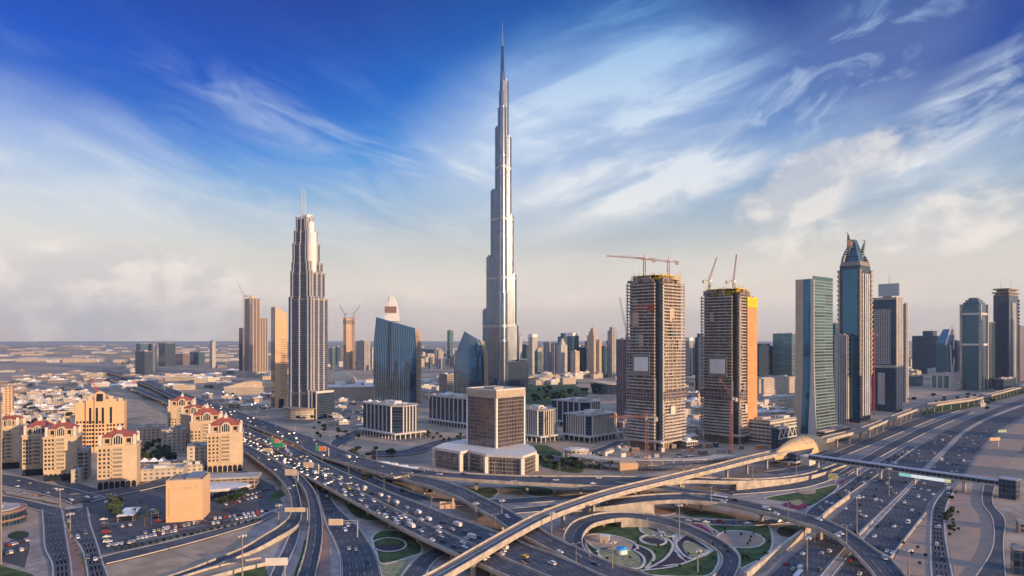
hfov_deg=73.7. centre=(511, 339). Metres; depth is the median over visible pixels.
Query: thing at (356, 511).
grass lawn
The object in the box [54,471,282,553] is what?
parking lot
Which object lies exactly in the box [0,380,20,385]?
building
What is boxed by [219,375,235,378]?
building
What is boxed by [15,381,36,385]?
building
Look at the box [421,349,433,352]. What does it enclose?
building
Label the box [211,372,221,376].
building
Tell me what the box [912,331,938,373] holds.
building
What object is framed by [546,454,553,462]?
tree
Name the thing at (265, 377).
building
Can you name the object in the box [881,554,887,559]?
car
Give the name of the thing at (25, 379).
building
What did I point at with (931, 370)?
building
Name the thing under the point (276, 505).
mast light
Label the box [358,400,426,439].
office block
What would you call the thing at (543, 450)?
grass lawn
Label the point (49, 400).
building
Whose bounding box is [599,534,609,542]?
garden hut
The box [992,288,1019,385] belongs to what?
antenna tower
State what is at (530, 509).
road
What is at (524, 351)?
tower
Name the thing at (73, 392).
building
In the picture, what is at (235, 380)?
building
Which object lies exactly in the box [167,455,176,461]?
tree
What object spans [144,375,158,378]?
building
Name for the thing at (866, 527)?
barrier
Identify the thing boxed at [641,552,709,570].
path
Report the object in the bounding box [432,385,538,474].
office building
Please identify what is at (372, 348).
tower
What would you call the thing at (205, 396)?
building
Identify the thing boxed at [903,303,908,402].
slim tower
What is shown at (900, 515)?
freeway
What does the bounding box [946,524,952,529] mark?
tree
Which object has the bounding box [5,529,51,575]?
pavement
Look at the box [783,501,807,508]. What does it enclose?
flower bed
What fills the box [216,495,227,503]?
tree
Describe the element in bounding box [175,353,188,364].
tower
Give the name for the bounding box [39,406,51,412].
building
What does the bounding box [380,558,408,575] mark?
paved bed
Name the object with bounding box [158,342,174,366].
tower
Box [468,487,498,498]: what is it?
grass lawn
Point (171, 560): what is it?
sand lot
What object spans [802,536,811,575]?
mast light
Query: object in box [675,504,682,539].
mast light
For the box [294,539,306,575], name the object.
grass lawn
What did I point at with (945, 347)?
gabled tower
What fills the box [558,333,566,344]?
tower
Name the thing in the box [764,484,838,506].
grass lawn
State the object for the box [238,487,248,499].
tree
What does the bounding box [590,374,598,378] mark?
building
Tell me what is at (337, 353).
tower
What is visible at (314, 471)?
distant traffic
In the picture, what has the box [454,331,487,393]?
glass tower
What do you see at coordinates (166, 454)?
tree
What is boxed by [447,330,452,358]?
tower
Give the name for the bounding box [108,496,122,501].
tree
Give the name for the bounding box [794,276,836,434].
curved tower
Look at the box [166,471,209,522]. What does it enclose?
office cube
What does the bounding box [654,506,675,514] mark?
sand bed
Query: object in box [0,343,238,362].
distant district
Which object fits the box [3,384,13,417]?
apartment block
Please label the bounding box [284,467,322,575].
flyover
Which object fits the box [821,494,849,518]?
retaining wall
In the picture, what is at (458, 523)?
truck
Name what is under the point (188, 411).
hotel block
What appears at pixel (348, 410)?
building
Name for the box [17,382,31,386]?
building
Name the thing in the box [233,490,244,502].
tree
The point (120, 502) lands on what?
tree
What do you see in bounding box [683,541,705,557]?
paved bed
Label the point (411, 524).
truck
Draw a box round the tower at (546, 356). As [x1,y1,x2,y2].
[543,342,550,371]
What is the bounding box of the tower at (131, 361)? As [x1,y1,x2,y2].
[128,359,134,363]
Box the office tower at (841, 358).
[833,334,849,423]
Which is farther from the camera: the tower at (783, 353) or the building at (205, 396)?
the tower at (783, 353)
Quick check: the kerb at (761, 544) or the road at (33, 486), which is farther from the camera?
the road at (33, 486)
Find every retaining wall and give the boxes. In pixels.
[744,527,810,575]
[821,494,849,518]
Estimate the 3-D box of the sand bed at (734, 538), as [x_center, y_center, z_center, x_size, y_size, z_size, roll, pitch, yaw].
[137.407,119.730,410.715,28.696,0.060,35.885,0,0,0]
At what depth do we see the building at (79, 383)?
1773.02 m
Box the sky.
[0,0,1023,340]
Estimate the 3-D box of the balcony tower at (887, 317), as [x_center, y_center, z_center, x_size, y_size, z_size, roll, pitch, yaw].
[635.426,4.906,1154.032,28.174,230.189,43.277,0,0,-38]
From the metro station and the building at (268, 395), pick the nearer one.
the metro station
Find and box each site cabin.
[603,450,610,455]
[618,452,625,456]
[621,447,628,450]
[631,447,639,451]
[658,447,664,451]
[697,450,707,454]
[705,443,712,447]
[713,442,718,447]
[717,449,725,452]
[755,444,762,448]
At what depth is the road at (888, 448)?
826.85 m
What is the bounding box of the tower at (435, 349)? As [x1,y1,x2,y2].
[434,348,438,365]
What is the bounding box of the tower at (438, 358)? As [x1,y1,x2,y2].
[436,349,441,368]
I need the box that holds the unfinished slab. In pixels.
[343,317,352,368]
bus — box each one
[710,494,727,500]
[793,569,803,575]
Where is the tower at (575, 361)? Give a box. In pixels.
[571,350,579,373]
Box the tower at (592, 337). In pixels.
[587,323,597,372]
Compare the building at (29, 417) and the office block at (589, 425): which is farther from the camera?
the building at (29, 417)
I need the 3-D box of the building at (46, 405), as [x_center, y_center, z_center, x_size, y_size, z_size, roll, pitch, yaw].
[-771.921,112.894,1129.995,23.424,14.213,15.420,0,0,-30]
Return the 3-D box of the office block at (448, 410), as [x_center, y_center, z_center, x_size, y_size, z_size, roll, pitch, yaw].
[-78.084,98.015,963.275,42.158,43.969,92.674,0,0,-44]
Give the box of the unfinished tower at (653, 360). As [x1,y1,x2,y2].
[624,271,691,450]
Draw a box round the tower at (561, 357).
[557,338,566,374]
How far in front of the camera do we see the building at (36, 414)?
1035.46 m
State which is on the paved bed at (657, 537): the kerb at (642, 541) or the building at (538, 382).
the kerb at (642, 541)
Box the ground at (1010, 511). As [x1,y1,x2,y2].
[0,341,1023,575]
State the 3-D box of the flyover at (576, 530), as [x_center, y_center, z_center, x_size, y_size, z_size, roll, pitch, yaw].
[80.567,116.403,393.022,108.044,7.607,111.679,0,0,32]
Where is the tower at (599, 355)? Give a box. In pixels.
[597,339,601,372]
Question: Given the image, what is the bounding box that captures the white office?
[930,372,957,389]
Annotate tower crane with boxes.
[237,281,247,376]
[351,305,359,368]
[607,254,655,275]
[609,411,657,470]
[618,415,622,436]
[619,298,628,413]
[643,256,678,274]
[702,257,716,289]
[719,378,737,458]
[726,254,736,287]
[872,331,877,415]
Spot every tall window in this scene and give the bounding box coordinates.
[102,408,103,423]
[110,407,111,422]
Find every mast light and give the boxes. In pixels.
[56,488,63,506]
[66,512,74,537]
[238,533,246,575]
[275,504,281,524]
[472,502,478,522]
[498,499,504,529]
[548,511,554,533]
[608,540,616,567]
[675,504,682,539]
[693,548,701,571]
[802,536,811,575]
[853,496,860,534]
[886,467,891,495]
[904,548,913,575]
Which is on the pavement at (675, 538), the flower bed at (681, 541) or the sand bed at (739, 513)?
the flower bed at (681, 541)
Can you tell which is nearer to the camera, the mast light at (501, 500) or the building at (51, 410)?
the mast light at (501, 500)
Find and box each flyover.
[98,370,424,480]
[108,377,540,575]
[118,375,605,575]
[168,445,301,575]
[183,557,264,575]
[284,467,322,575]
[302,449,432,501]
[401,458,848,493]
[402,475,653,575]
[544,493,906,575]
[563,511,739,575]
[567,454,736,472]
[615,481,715,504]
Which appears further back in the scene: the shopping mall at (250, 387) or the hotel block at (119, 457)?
the shopping mall at (250, 387)
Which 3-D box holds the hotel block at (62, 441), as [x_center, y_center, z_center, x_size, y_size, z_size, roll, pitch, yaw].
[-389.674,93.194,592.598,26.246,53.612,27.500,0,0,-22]
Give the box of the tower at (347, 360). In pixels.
[346,352,348,369]
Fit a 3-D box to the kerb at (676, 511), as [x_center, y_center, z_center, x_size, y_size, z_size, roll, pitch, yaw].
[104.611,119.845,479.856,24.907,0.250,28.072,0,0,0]
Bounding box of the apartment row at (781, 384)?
[757,375,794,394]
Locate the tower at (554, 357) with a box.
[551,342,557,374]
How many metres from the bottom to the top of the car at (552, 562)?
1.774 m
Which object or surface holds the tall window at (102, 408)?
in the hotel at (100, 413)
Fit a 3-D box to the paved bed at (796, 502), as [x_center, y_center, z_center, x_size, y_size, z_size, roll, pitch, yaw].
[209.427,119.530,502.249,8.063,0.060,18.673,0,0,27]
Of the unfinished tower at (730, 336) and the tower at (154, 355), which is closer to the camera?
the unfinished tower at (730, 336)
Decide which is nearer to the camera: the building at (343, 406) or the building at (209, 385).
the building at (343, 406)
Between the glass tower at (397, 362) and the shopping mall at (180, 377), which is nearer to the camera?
the glass tower at (397, 362)
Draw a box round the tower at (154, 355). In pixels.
[151,343,156,371]
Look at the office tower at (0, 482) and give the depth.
365.44 m
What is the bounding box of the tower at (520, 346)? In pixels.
[519,334,521,358]
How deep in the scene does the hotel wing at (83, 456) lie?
585.31 m
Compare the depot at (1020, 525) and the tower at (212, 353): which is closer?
the depot at (1020, 525)
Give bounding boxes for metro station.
[768,435,827,465]
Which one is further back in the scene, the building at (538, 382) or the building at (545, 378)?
the building at (545, 378)
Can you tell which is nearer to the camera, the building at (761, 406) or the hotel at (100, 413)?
the hotel at (100, 413)
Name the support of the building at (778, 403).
on the ground at (1010, 511)
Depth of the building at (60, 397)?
1353.19 m
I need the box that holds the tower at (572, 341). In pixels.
[567,332,578,371]
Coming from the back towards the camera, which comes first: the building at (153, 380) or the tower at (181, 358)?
the tower at (181, 358)
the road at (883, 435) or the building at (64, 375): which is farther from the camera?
the building at (64, 375)
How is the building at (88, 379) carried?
on the ground at (1010, 511)
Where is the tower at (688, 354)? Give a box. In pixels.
[685,337,692,376]
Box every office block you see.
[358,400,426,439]
[425,393,465,428]
[525,404,563,442]
[551,397,599,425]
[560,409,623,442]
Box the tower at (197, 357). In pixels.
[190,351,204,364]
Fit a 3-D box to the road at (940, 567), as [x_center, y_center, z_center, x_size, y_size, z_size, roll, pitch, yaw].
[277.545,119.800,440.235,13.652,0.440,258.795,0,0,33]
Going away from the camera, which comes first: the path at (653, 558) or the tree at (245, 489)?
the path at (653, 558)
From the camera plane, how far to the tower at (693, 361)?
2074.52 m
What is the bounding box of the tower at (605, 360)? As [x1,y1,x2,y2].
[602,345,607,376]
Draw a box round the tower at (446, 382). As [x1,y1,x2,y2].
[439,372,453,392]
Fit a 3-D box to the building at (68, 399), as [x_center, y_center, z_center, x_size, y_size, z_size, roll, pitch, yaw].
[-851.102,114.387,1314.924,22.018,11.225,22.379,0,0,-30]
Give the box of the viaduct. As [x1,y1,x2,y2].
[422,385,1023,575]
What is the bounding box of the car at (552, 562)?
[548,560,556,564]
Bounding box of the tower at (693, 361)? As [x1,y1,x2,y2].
[692,347,694,374]
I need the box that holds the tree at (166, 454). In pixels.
[164,452,173,459]
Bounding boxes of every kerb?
[371,537,406,551]
[583,533,638,550]
[596,547,645,568]
[639,527,664,535]
[639,534,666,545]
[657,505,677,515]
[657,529,677,536]
[675,535,710,558]
[716,530,765,547]
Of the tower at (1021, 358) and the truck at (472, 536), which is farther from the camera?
the tower at (1021, 358)
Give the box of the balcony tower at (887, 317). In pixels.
[872,274,902,411]
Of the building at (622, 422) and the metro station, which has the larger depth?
the building at (622, 422)
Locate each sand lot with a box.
[93,381,167,424]
[105,525,253,575]
[894,514,929,575]
[903,392,980,410]
[946,489,993,575]
[966,419,1023,477]
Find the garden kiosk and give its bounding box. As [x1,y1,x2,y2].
[615,546,627,554]
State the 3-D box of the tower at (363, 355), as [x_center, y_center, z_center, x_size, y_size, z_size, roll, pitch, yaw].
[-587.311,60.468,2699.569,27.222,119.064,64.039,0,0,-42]
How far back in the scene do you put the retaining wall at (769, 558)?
374.91 m
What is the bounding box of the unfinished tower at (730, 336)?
[699,284,757,443]
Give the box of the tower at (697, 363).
[695,333,703,391]
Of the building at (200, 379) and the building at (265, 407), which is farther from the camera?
the building at (200, 379)
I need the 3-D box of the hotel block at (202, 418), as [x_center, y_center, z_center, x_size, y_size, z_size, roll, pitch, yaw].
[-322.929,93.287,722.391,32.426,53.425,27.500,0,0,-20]
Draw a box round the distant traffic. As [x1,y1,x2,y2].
[12,404,992,494]
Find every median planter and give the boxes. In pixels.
[2,489,59,503]
[65,527,84,575]
[317,522,329,575]
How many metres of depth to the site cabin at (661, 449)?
731.10 m
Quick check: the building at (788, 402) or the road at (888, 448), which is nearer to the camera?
the road at (888, 448)
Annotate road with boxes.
[2,474,103,503]
[2,495,89,515]
[71,482,165,501]
[96,512,277,563]
[270,526,300,575]
[316,485,381,575]
[329,430,363,447]
[370,435,465,455]
[401,528,502,575]
[421,493,589,505]
[478,504,556,515]
[542,441,626,460]
[672,516,789,525]
[721,468,853,494]
[766,409,960,474]
[799,446,915,526]
[838,411,972,474]
[930,489,953,575]
[976,477,1005,575]
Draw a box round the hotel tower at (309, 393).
[282,207,333,418]
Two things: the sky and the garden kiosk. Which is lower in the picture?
the garden kiosk
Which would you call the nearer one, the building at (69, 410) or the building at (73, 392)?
the building at (69, 410)
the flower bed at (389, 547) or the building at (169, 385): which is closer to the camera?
the flower bed at (389, 547)
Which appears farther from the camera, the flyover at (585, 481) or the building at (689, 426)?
the building at (689, 426)
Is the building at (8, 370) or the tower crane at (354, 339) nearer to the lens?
the building at (8, 370)
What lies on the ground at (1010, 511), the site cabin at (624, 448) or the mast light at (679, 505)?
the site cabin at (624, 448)
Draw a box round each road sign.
[263,448,272,455]
[265,558,287,575]
[270,439,279,442]
[273,443,285,448]
[285,469,298,480]
[285,508,307,521]
[303,462,318,473]
[315,446,328,455]
[328,519,357,537]
[440,502,454,515]
[806,533,815,541]
[828,474,837,482]
[989,437,999,446]
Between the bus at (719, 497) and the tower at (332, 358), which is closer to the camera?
the bus at (719, 497)
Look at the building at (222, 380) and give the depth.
1825.56 m
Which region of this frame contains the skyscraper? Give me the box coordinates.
[482,20,527,391]
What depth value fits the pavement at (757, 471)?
727.15 m
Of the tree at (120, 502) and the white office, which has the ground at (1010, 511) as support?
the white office
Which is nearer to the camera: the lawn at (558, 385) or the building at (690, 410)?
the building at (690, 410)
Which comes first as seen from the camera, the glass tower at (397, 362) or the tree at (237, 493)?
the tree at (237, 493)
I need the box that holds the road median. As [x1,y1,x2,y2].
[820,404,1023,575]
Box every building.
[0,370,16,371]
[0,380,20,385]
[3,383,27,387]
[12,375,32,379]
[14,389,28,394]
[14,401,26,407]
[14,408,34,414]
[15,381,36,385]
[16,378,35,381]
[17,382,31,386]
[17,394,28,399]
[22,415,34,420]
[27,390,39,394]
[29,394,42,398]
[29,412,45,417]
[33,399,43,404]
[36,414,59,418]
[37,376,49,379]
[37,404,53,411]
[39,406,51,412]
[41,389,56,392]
[41,398,52,403]
[41,407,56,413]
[42,413,64,418]
[46,391,56,397]
[48,378,68,382]
[50,399,63,403]
[50,403,65,408]
[51,392,62,398]
[52,386,63,390]
[53,395,68,400]
[55,373,71,376]
[57,409,74,417]
[62,381,86,385]
[63,396,76,402]
[65,403,74,406]
[66,376,76,379]
[66,390,79,395]
[68,370,83,373]
[83,394,93,398]
[84,377,96,380]
[88,372,105,376]
[91,381,109,386]
[93,377,108,380]
[109,383,136,390]
[122,368,134,371]
[122,374,140,379]
[126,364,134,367]
[132,379,158,384]
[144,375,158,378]
[151,377,164,382]
[164,383,177,387]
[172,383,195,389]
[194,376,207,382]
[202,393,208,399]
[204,383,213,387]
[207,376,219,381]
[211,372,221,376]
[213,397,223,401]
[214,382,234,389]
[216,365,226,367]
[216,379,231,382]
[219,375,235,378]
[221,394,232,398]
[227,378,241,381]
[229,402,239,408]
[239,403,254,409]
[245,397,258,402]
[260,375,270,379]
[261,404,269,409]
[263,392,270,397]
[327,419,338,426]
[330,413,341,419]
[334,409,343,414]
[335,404,346,409]
[336,415,343,420]
[338,397,348,400]
[339,419,348,424]
[344,407,351,412]
[355,408,362,413]
[421,349,433,352]
[421,384,435,388]
[422,393,435,399]
[424,390,441,393]
[431,385,438,390]
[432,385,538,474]
[528,376,538,382]
[533,379,542,384]
[535,376,551,379]
[545,379,557,384]
[560,376,575,383]
[572,373,582,378]
[582,371,589,377]
[590,372,602,377]
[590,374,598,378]
[617,419,626,427]
[677,437,697,449]
[681,406,694,416]
[685,387,694,390]
[685,423,697,431]
[685,433,699,439]
[688,413,700,418]
[688,427,700,436]
[689,381,694,386]
[691,405,700,413]
[692,418,700,427]
[693,391,703,398]
[757,392,771,396]
[757,404,770,409]
[757,409,773,416]
[769,401,786,407]
[769,406,786,410]
[771,409,785,414]
[771,422,796,449]
[779,397,791,406]
[782,410,793,415]
[816,425,850,443]
[909,375,922,385]
[910,370,920,374]
[912,331,938,373]
[927,368,935,373]
[953,340,959,371]
[994,377,1015,389]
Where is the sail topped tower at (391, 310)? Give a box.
[385,296,399,323]
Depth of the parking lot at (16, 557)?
381.32 m
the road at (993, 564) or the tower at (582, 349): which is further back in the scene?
the tower at (582, 349)
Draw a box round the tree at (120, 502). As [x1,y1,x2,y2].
[111,499,123,506]
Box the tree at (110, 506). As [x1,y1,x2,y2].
[105,502,120,516]
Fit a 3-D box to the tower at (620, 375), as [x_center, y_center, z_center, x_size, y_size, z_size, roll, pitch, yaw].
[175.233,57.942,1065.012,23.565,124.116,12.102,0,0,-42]
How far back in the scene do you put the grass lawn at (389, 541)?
405.16 m
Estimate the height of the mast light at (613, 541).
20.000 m
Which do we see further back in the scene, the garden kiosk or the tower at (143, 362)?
the tower at (143, 362)
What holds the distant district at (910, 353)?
on the ground at (1010, 511)
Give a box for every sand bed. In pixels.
[494,491,523,496]
[586,534,633,548]
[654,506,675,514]
[718,531,762,546]
[732,509,759,518]
[797,489,815,493]
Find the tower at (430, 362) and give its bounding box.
[429,356,432,368]
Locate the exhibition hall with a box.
[210,472,261,498]
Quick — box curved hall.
[588,380,615,393]
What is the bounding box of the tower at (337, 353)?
[336,346,339,364]
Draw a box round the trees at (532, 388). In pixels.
[525,384,588,405]
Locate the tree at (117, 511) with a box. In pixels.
[112,508,123,519]
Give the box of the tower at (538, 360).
[535,347,541,373]
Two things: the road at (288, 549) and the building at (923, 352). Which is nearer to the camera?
the road at (288, 549)
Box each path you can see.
[637,544,655,567]
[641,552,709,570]
[645,538,673,568]
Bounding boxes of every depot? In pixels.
[1010,543,1023,575]
[1016,518,1023,533]
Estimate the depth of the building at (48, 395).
1410.27 m
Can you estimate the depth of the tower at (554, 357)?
2270.46 m
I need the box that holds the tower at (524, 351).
[522,343,527,360]
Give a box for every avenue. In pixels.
[42,507,72,575]
[62,507,108,575]
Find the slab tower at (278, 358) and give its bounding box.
[271,307,286,407]
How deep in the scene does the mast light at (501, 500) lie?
428.33 m
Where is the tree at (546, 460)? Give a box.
[543,458,550,464]
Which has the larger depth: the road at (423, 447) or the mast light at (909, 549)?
the road at (423, 447)
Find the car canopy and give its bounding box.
[116,507,140,521]
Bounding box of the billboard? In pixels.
[898,472,951,482]
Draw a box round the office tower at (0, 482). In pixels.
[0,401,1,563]
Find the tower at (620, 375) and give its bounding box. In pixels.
[616,337,629,416]
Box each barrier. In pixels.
[858,520,872,535]
[890,512,926,557]
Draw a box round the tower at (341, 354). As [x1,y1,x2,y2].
[335,348,342,363]
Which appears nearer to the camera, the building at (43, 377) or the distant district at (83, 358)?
the building at (43, 377)
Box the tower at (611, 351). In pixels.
[608,327,615,376]
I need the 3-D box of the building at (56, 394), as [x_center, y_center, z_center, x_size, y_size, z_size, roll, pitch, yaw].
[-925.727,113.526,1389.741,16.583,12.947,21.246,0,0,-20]
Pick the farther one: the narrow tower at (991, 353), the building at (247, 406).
the narrow tower at (991, 353)
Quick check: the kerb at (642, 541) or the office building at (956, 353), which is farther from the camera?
the office building at (956, 353)
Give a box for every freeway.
[768,399,1023,575]
[834,406,1023,575]
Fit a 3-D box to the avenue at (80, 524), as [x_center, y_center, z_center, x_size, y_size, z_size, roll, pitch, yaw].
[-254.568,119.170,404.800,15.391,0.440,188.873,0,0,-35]
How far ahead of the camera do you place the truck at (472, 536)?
383.54 m
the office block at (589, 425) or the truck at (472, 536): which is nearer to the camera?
the truck at (472, 536)
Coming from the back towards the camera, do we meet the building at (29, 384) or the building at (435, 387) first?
the building at (29, 384)
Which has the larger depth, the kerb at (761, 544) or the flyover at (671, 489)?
the flyover at (671, 489)
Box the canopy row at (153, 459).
[141,457,175,461]
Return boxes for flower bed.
[374,545,404,550]
[632,545,647,562]
[643,537,663,543]
[643,566,675,570]
[657,552,684,565]
[677,536,707,561]
[694,524,713,534]
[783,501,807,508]
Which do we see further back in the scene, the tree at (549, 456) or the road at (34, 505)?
the tree at (549, 456)
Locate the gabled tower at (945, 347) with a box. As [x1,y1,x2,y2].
[936,326,954,372]
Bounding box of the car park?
[748,414,796,444]
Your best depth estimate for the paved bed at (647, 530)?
426.42 m
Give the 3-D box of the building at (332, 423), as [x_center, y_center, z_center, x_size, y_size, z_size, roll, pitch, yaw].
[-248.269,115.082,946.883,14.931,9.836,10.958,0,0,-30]
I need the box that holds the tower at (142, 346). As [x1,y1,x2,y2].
[136,343,150,350]
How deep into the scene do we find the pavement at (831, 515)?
547.30 m
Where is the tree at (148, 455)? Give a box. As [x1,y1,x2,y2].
[146,452,151,458]
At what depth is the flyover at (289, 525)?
429.08 m
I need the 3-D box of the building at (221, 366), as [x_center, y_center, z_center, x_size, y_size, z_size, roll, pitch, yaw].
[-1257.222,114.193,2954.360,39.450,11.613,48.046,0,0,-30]
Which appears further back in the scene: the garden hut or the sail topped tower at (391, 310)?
the sail topped tower at (391, 310)
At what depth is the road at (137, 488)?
536.62 m
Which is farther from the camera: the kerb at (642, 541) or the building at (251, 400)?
the building at (251, 400)
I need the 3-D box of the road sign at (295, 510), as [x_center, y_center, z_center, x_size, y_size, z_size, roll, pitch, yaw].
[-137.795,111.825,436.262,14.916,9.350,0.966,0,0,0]
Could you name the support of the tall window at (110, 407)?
in the hotel at (100, 413)
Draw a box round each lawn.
[0,565,32,575]
[8,531,28,538]
[234,566,267,575]
[269,490,284,501]
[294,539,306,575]
[345,501,380,519]
[371,530,422,563]
[375,538,402,544]
[386,481,411,490]
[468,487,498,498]
[499,486,554,496]
[533,445,582,472]
[538,382,577,387]
[585,523,719,575]
[683,511,735,518]
[706,524,773,568]
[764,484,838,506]
[919,388,1023,415]
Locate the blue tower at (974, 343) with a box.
[960,298,988,389]
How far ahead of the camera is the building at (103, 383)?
1754.72 m
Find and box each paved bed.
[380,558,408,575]
[599,549,641,567]
[641,527,661,534]
[642,535,664,544]
[664,530,674,535]
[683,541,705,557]
[791,500,802,504]
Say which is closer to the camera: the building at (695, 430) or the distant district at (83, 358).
the building at (695, 430)
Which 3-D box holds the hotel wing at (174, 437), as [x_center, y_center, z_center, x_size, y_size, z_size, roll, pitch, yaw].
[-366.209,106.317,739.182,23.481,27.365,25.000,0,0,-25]
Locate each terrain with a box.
[227,457,538,575]
[385,478,823,575]
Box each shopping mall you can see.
[157,373,216,380]
[223,381,287,394]
[328,372,373,398]
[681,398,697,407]
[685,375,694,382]
[976,399,985,406]
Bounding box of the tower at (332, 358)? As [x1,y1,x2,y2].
[330,347,334,369]
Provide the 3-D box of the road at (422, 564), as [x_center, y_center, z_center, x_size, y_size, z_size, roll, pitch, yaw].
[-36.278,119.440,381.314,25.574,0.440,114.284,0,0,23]
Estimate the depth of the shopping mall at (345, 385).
1388.27 m
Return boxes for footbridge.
[808,454,1020,499]
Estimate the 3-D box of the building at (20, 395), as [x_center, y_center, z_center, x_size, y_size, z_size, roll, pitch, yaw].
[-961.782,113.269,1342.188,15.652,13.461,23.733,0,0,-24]
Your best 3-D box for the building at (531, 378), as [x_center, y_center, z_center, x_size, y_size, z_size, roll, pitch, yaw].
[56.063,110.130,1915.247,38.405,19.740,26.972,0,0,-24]
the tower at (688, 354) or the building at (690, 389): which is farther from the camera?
the tower at (688, 354)
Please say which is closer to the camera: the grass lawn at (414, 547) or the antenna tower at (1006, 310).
the grass lawn at (414, 547)
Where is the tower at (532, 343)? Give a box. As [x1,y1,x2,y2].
[528,334,536,374]
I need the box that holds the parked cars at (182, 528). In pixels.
[102,499,264,541]
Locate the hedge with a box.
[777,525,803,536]
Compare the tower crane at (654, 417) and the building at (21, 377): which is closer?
the tower crane at (654, 417)
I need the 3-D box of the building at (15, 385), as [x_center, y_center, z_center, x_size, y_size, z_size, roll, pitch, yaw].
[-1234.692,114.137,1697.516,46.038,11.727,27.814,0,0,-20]
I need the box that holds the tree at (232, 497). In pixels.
[227,495,237,502]
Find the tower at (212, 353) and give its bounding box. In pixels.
[210,339,215,367]
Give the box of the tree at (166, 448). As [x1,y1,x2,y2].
[161,446,171,450]
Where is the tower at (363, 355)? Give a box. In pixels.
[356,340,370,370]
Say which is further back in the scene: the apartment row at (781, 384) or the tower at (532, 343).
the tower at (532, 343)
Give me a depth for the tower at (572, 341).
2232.99 m
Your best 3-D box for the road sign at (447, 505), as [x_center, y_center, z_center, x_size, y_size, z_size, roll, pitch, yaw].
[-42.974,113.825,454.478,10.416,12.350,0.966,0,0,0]
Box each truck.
[407,521,415,527]
[453,521,461,526]
[467,533,476,539]
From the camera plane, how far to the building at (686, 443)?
751.62 m
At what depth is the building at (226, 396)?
1391.56 m
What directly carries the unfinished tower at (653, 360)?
on the ground at (1010, 511)
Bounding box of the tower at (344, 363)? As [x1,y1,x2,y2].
[343,357,345,369]
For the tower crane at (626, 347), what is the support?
on the ground at (1010, 511)
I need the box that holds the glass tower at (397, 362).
[373,317,421,402]
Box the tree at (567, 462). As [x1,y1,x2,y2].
[563,460,571,468]
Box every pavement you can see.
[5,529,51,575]
[653,534,713,566]
[711,394,1023,496]
[766,396,1023,575]
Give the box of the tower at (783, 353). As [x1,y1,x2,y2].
[773,333,794,375]
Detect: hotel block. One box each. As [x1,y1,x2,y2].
[2,410,27,468]
[21,415,56,475]
[42,416,83,481]
[96,423,141,489]
[167,392,195,426]
[180,401,205,446]
[189,403,222,442]
[206,412,243,472]
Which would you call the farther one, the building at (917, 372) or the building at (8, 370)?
the building at (8, 370)
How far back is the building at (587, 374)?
2172.11 m
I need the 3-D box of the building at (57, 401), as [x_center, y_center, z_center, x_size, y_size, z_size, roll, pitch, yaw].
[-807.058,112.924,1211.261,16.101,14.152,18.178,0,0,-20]
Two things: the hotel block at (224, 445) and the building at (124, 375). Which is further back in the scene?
the building at (124, 375)
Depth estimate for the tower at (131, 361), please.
3007.37 m
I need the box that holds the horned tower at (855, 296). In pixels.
[837,232,872,422]
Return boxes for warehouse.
[757,395,793,405]
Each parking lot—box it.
[2,537,29,567]
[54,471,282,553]
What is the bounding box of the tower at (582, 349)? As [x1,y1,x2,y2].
[579,346,585,370]
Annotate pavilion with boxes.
[561,447,590,456]
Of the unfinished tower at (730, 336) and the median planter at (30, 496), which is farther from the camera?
the unfinished tower at (730, 336)
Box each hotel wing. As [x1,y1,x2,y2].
[71,465,82,483]
[76,446,90,479]
[137,423,165,444]
[141,461,186,481]
[161,425,185,451]
[179,460,204,472]
[187,441,207,469]
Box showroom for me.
[2,502,27,527]
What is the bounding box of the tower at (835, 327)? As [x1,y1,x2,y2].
[833,319,838,334]
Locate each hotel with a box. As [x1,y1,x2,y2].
[75,391,126,452]
[233,295,269,376]
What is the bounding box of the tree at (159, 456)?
[155,453,162,462]
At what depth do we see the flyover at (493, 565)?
413.46 m
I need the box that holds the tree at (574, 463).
[570,461,577,466]
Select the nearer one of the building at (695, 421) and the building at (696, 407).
the building at (695, 421)
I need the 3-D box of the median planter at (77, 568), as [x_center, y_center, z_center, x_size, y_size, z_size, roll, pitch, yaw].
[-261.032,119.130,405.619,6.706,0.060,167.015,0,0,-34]
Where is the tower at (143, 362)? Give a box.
[135,350,151,374]
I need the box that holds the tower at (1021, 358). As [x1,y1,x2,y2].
[1019,325,1023,381]
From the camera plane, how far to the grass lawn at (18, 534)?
418.25 m
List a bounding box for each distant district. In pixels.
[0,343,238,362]
[337,345,580,366]
[681,345,911,357]
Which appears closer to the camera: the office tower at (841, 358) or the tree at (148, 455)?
the tree at (148, 455)
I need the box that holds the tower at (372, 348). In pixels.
[371,347,373,368]
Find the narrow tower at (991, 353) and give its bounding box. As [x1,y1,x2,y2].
[989,320,994,388]
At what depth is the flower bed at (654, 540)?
407.08 m
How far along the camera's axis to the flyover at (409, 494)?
554.26 m
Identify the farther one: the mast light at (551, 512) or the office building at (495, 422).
the office building at (495, 422)
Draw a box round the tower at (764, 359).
[757,343,772,376]
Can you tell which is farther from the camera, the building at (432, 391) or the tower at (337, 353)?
the tower at (337, 353)

